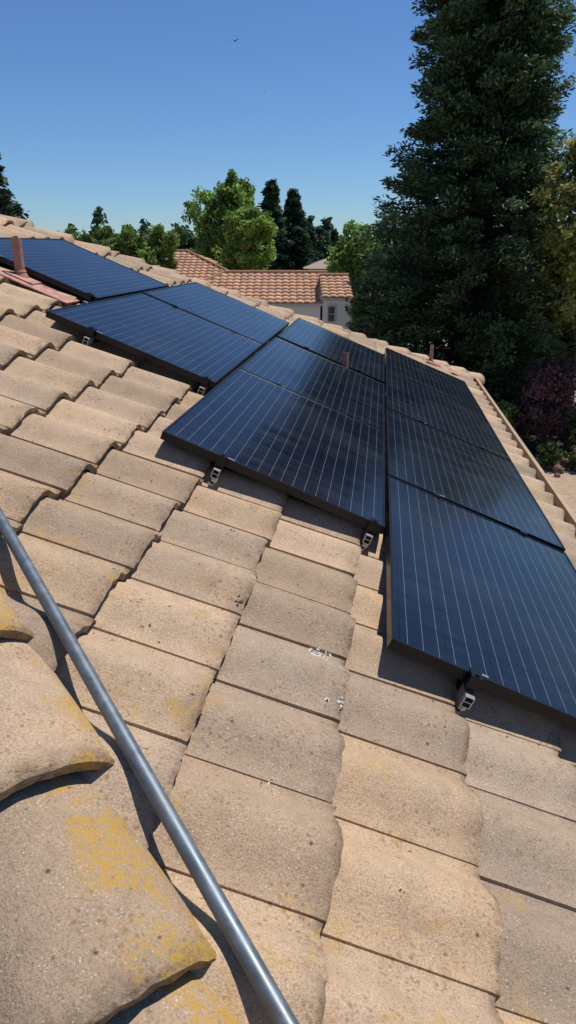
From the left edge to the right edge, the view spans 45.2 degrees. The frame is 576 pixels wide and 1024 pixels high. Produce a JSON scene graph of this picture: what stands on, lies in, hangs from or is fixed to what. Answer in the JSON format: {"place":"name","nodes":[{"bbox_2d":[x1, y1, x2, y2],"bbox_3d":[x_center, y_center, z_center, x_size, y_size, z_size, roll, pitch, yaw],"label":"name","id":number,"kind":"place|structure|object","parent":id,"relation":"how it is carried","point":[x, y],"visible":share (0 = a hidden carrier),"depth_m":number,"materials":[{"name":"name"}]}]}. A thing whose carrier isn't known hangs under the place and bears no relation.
{"place":"outdoors","nodes":[
{"label":"outdoors","id":0,"kind":"place"},
{"bbox_2d":[0,216,575,1023],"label":"roof tiles","id":1,"kind":"object","parent":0,"point":[330,838],"visible":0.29,"depth_m":1.87,"materials":[{"name":"beige tile"}]},
{"bbox_2d":[8,344,567,973],"bbox_3d":[-0.363,0.121,2.353,2.448,0.977,2.940,0,21,0],"label":"roof debris","id":2,"kind":"object","parent":1,"relation":"on","point":[312,654],"visible":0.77,"depth_m":1.91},
{"bbox_2d":[0,0,575,246],"label":"sky","id":3,"kind":"structure","parent":0,"point":[124,108],"materials":[{"name":"blue"}]},
{"bbox_2d":[303,258,371,321],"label":"distant house","id":4,"kind":"structure","parent":0,"point":[319,265],"depth_m":53.50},
{"bbox_2d":[371,288,575,515],"bbox_3d":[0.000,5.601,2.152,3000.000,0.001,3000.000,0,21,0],"label":"ground","id":5,"kind":"structure","parent":0,"point":[564,484],"depth_m":18.82,"materials":[{"name":"soil"}]},
{"bbox_2d":[0,152,29,219],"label":"conifer tree","id":6,"kind":"object","parent":5,"relation":"on","point":[8,207],"visible":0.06,"depth_m":27.34,"materials":[{"name":"green plant"}]},
{"bbox_2d":[58,225,116,250],"bbox_3d":[-9.308,-9.443,31.767,3.508,6.848,2.900,-6,22,-15],"label":"shade tree","id":7,"kind":"object","parent":5,"relation":"on","point":[86,237],"visible":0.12,"depth_m":30.20,"materials":[{"name":"green plant"}]},
{"bbox_2d":[92,224,147,250],"bbox_3d":[-7.766,-9.829,32.594,2.860,6.979,2.467,-17,27,-37],"label":"shade tree","id":8,"kind":"object","parent":5,"relation":"on","point":[106,233],"visible":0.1,"depth_m":31.55,"materials":[{"name":"green plant"}]},
{"bbox_2d":[111,223,157,264],"bbox_3d":[-6.697,-9.519,31.829,2.235,6.952,2.212,0,21,0],"label":"shade tree","id":9,"kind":"object","parent":5,"relation":"on","point":[131,245],"visible":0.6,"depth_m":30.51,"materials":[{"name":"green plant"}]},
{"bbox_2d":[146,223,179,269],"bbox_3d":[-5.865,-9.864,32.682,2.063,6.999,1.698,13,25,31],"label":"shade tree","id":10,"kind":"object","parent":5,"relation":"on","point":[162,244],"visible":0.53,"depth_m":31.46,"materials":[{"name":"green plant"}]},
{"bbox_2d":[170,224,199,254],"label":"shade tree","id":11,"kind":"object","parent":5,"relation":"on","point":[186,237],"visible":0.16,"depth_m":50.13,"materials":[{"name":"green plant"}]},
{"bbox_2d":[174,249,227,269],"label":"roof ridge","id":12,"kind":"structure","parent":5,"relation":"on","point":[204,259],"depth_m":37.34,"materials":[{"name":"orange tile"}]},
{"bbox_2d":[166,251,221,278],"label":"tiled roof","id":13,"kind":"structure","parent":12,"relation":"attached to","point":[190,265],"depth_m":36.52,"materials":[{"name":"ceramic"}]},
{"bbox_2d":[196,253,228,269],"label":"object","id":14,"kind":"object","parent":12,"relation":"on","point":[214,261],"visible":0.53,"depth_m":38.76,"materials":[{"name":"ceramic"}]},
{"bbox_2d":[181,169,258,263],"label":"poplar tree","id":15,"kind":"object","parent":5,"relation":"on","point":[232,193],"visible":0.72,"depth_m":40.67,"materials":[{"name":"green plant"}]},
{"bbox_2d":[211,204,277,269],"bbox_3d":[-2.434,-12.978,39.156,3.834,8.169,3.460,0,21,0],"label":"poplar tree","id":16,"kind":"object","parent":5,"relation":"on","point":[253,227],"visible":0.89,"depth_m":37.53,"materials":[{"name":"green plant"}]},
{"bbox_2d":[202,270,325,319],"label":"walls","id":17,"kind":"structure","parent":5,"relation":"on","point":[310,310],"depth_m":31.07,"materials":[{"name":"white paint"}]},
{"bbox_2d":[207,272,327,303],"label":"roof front","id":18,"kind":"structure","parent":17,"relation":"attached to","point":[288,288],"depth_m":32.05,"materials":[{"name":"tile"}]},
{"bbox_2d":[253,178,294,269],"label":"conifer tree","id":19,"kind":"object","parent":5,"relation":"on","point":[271,201],"visible":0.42,"depth_m":54.77,"materials":[{"name":"green plant"}]},
{"bbox_2d":[278,188,314,269],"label":"conifer tree","id":20,"kind":"object","parent":5,"relation":"on","point":[294,213],"visible":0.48,"depth_m":55.85,"materials":[{"name":"green plant"}]},
{"bbox_2d":[297,221,324,266],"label":"conifer tree","id":21,"kind":"object","parent":5,"relation":"on","point":[318,254],"visible":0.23,"depth_m":58.27,"materials":[{"name":"green plant"}]},
{"bbox_2d":[60,206,562,298],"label":"distant trees","id":22,"kind":"object","parent":5,"relation":"on","point":[98,219],"visible":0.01,"depth_m":77.51,"materials":[{"name":"green plant"}]},
{"bbox_2d":[314,226,334,258],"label":"conifer tree","id":23,"kind":"object","parent":5,"relation":"on","point":[323,235],"visible":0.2,"depth_m":59.08,"materials":[{"name":"green plant"}]},
{"bbox_2d":[319,273,351,329],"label":"house wall","id":24,"kind":"structure","parent":5,"relation":"on","point":[342,318],"depth_m":29.56,"materials":[{"name":"white paint"}]},
{"bbox_2d":[327,305,335,322],"bbox_3d":[1.850,-8.446,29.507,0.360,0.700,0.044,0,21,0],"label":"window","id":25,"kind":"structure","parent":24,"relation":"attached to","point":[331,313],"depth_m":29.50,"materials":[{"name":"beige glass"}]},
{"bbox_2d":[319,275,353,297],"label":"roof front wing","id":26,"kind":"structure","parent":24,"relation":"attached to","point":[336,286],"depth_m":30.15,"materials":[{"name":"orange tile"}]},
{"bbox_2d":[330,228,340,249],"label":"conifer tree","id":27,"kind":"object","parent":5,"relation":"on","point":[334,233],"visible":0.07,"depth_m":61.02,"materials":[{"name":"green plant"}]},
{"bbox_2d":[324,219,388,321],"bbox_3d":[3.487,-10.935,34.971,3.134,7.351,2.964,14,25,32],"label":"shade tree","id":28,"kind":"object","parent":5,"relation":"on","point":[345,258],"visible":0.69,"depth_m":34.00,"materials":[{"name":"green plant"}]},
{"bbox_2d":[343,282,423,348],"bbox_3d":[3.490,-6.411,26.693,3.651,4.888,4.247,7,22,19],"label":"shade tree","id":29,"kind":"object","parent":5,"relation":"on","point":[355,312],"visible":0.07,"depth_m":25.80,"materials":[{"name":"green plant"}]},
{"bbox_2d":[345,0,575,437],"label":"redwood tree","id":30,"kind":"object","parent":5,"relation":"on","point":[483,72],"visible":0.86,"depth_m":21.26,"materials":[{"name":"green plant"}]},
{"bbox_2d":[447,232,567,370],"bbox_3d":[9.468,-7.931,27.949,5.182,6.823,6.628,13,25,31],"label":"shade tree","id":31,"kind":"object","parent":5,"relation":"on","point":[516,318],"depth_m":27.58,"materials":[{"name":"green plant"}]},
{"bbox_2d":[475,377,575,536],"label":"walls and gutters","id":32,"kind":"structure","parent":5,"relation":"on","point":[560,502],"depth_m":6.13,"materials":[{"name":"paint"}]},
{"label":"roof","id":33,"kind":"object","parent":32,"relation":"on","visible":0},
{"bbox_2d":[0,238,84,303],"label":"vent pipe","id":34,"kind":"object","parent":33,"relation":"on","point":[20,276],"visible":0.91,"depth_m":4.61,"materials":[{"name":"metal"}]},
{"bbox_2d":[0,590,241,1023],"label":"hip caps","id":35,"kind":"object","parent":33,"relation":"attached to","point":[98,924],"visible":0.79,"depth_m":1.14,"materials":[{"name":"tile"}]},
{"bbox_2d":[0,507,298,1023],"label":"metal conduit","id":36,"kind":"object","parent":33,"relation":"on","point":[263,983],"visible":1,"depth_m":1.31,"materials":[{"name":"metal"}]},
{"bbox_2d":[0,214,484,383],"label":"hip caps","id":37,"kind":"object","parent":33,"relation":"attached to","point":[206,283],"visible":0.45,"depth_m":7.89,"materials":[{"name":"tile"}]},
{"bbox_2d":[0,262,526,714],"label":"panel racking","id":38,"kind":"object","parent":33,"relation":"on","point":[468,688],"visible":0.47,"depth_m":2.97,"materials":[{"name":"black"}]},
{"bbox_2d":[0,237,168,301],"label":"solar panel","id":39,"kind":"object","parent":38,"relation":"on","point":[71,267],"visible":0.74,"depth_m":5.34,"materials":[{"name":"blue"}]},
{"bbox_2d":[45,292,262,387],"bbox_3d":[-0.798,-1.232,4.753,1.048,0.040,1.672,23,22,-1],"label":"solar panel","id":40,"kind":"object","parent":38,"relation":"on","point":[168,336],"visible":0.99,"depth_m":4.49,"materials":[{"name":"blue"}]},
{"bbox_2d":[142,282,288,347],"bbox_3d":[-0.579,-1.836,6.321,1.048,0.039,1.672,23,22,-1],"label":"solar panel","id":41,"kind":"object","parent":38,"relation":"on","point":[228,312],"visible":0.77,"depth_m":6.17,"materials":[{"name":"blue"}]},
{"bbox_2d":[160,368,384,533],"bbox_3d":[0.042,-0.423,3.769,1.048,0.038,1.672,23,22,-1],"label":"solar panel","id":42,"kind":"object","parent":38,"relation":"on","point":[289,442],"visible":0.98,"depth_m":3.47,"materials":[{"name":"black"}]},
{"bbox_2d":[239,337,384,430],"bbox_3d":[0.259,-1.024,5.339,1.048,0.039,1.672,23,22,-1],"label":"solar panel","id":43,"kind":"object","parent":38,"relation":"on","point":[318,378],"visible":0.74,"depth_m":5.17,"materials":[{"name":"black"}]},
{"bbox_2d":[277,318,384,383],"bbox_3d":[0.488,-1.659,6.992,1.048,0.039,1.672,23,22,-1],"label":"solar panel","id":44,"kind":"object","parent":38,"relation":"on","point":[330,345],"visible":0.82,"depth_m":6.84,"materials":[{"name":"blue"}]},
{"bbox_2d":[385,347,482,411],"bbox_3d":[1.559,-1.486,7.654,1.048,0.038,1.672,23,22,-1],"label":"solar panel","id":45,"kind":"object","parent":38,"relation":"on","point":[426,376],"visible":0.79,"depth_m":7.53,"materials":[{"name":"black"}]},
{"bbox_2d":[385,370,511,460],"bbox_3d":[1.340,-0.881,6.087,1.048,0.038,1.672,23,22,-1],"label":"solar panel","id":46,"kind":"object","parent":38,"relation":"on","point":[437,411],"visible":0.75,"depth_m":5.93,"materials":[{"name":"black"}]},
{"bbox_2d":[385,408,565,551],"bbox_3d":[1.122,-0.279,4.517,1.048,0.040,1.672,23,22,-1],"label":"solar panel","id":47,"kind":"object","parent":38,"relation":"on","point":[465,475],"visible":0.81,"depth_m":4.30,"materials":[{"name":"black"}]},
{"bbox_2d":[386,475,575,728],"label":"solar panel","id":48,"kind":"object","parent":38,"relation":"on","point":[493,602],"visible":0.99,"depth_m":2.69,"materials":[{"name":"black"}]},
{"bbox_2d":[342,352,348,367],"bbox_3d":[0.508,-1.285,6.160,0.058,0.270,0.058,0,21,0],"label":"vent pipe","id":49,"kind":"object","parent":33,"relation":"on","point":[345,356],"visible":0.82,"depth_m":6.11,"materials":[{"name":"metal"}]},
{"bbox_2d":[423,344,459,375],"bbox_3d":[2.086,-2.070,9.393,0.484,0.387,0.300,3,21,7],"label":"vent pipe","id":50,"kind":"object","parent":33,"relation":"on","point":[430,361],"visible":0.89,"depth_m":9.38,"materials":[{"name":"metal"}]},
{"bbox_2d":[515,425,564,455],"bbox_3d":[6.559,-2.815,24.042,6.450,0.001,6.466,19,28,40],"label":"planting bed","id":51,"kind":"object","parent":5,"relation":"on","point":[532,441],"visible":0.02,"depth_m":22.64,"materials":[{"name":"brown soil"}]},
{"bbox_2d":[495,399,520,429],"bbox_3d":[6.266,-2.584,20.928,1.396,1.826,1.743,0,21,0],"label":"green shrub","id":52,"kind":"object","parent":51,"relation":"on","point":[507,411],"visible":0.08,"depth_m":20.39,"materials":[{"name":"green plant"}]},
{"bbox_2d":[509,134,575,437],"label":"olive tree","id":53,"kind":"object","parent":51,"relation":"on","point":[565,233],"visible":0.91,"depth_m":20.11,"materials":[{"name":"green plant"}]},
{"bbox_2d":[509,352,575,452],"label":"purple leaf shrub","id":54,"kind":"object","parent":51,"relation":"on","point":[543,406],"visible":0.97,"depth_m":20.33,"materials":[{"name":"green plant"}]},
{"bbox_2d":[535,439,569,466],"bbox_3d":[7.534,-1.657,19.941,0.947,0.868,0.844,-14,25,-33],"label":"green shrub","id":55,"kind":"object","parent":5,"relation":"on","point":[549,454],"visible":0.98,"depth_m":19.80,"materials":[{"name":"green plant"}]},
{"bbox_2d":[533,452,575,477],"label":"landscape rocks","id":56,"kind":"object","parent":5,"relation":"on","point":[557,470],"visible":0.38,"depth_m":19.80,"materials":[{"name":"brown stone"}]},
{"bbox_2d":[536,284,575,365],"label":"olive tree","id":57,"kind":"object","parent":5,"relation":"on","point":[567,339],"visible":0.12,"depth_m":26.02,"materials":[{"name":"green plant"}]},
{"bbox_2d":[558,404,575,452],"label":"green shrub","id":58,"kind":"object","parent":5,"relation":"on","point":[569,441],"visible":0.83,"depth_m":20.76,"materials":[{"name":"green plant"}]},
{"bbox_2d":[564,445,575,468],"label":"green shrub","id":59,"kind":"object","parent":5,"relation":"on","point":[570,463],"visible":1,"depth_m":19.77,"materials":[{"name":"green plant"}]}
]}

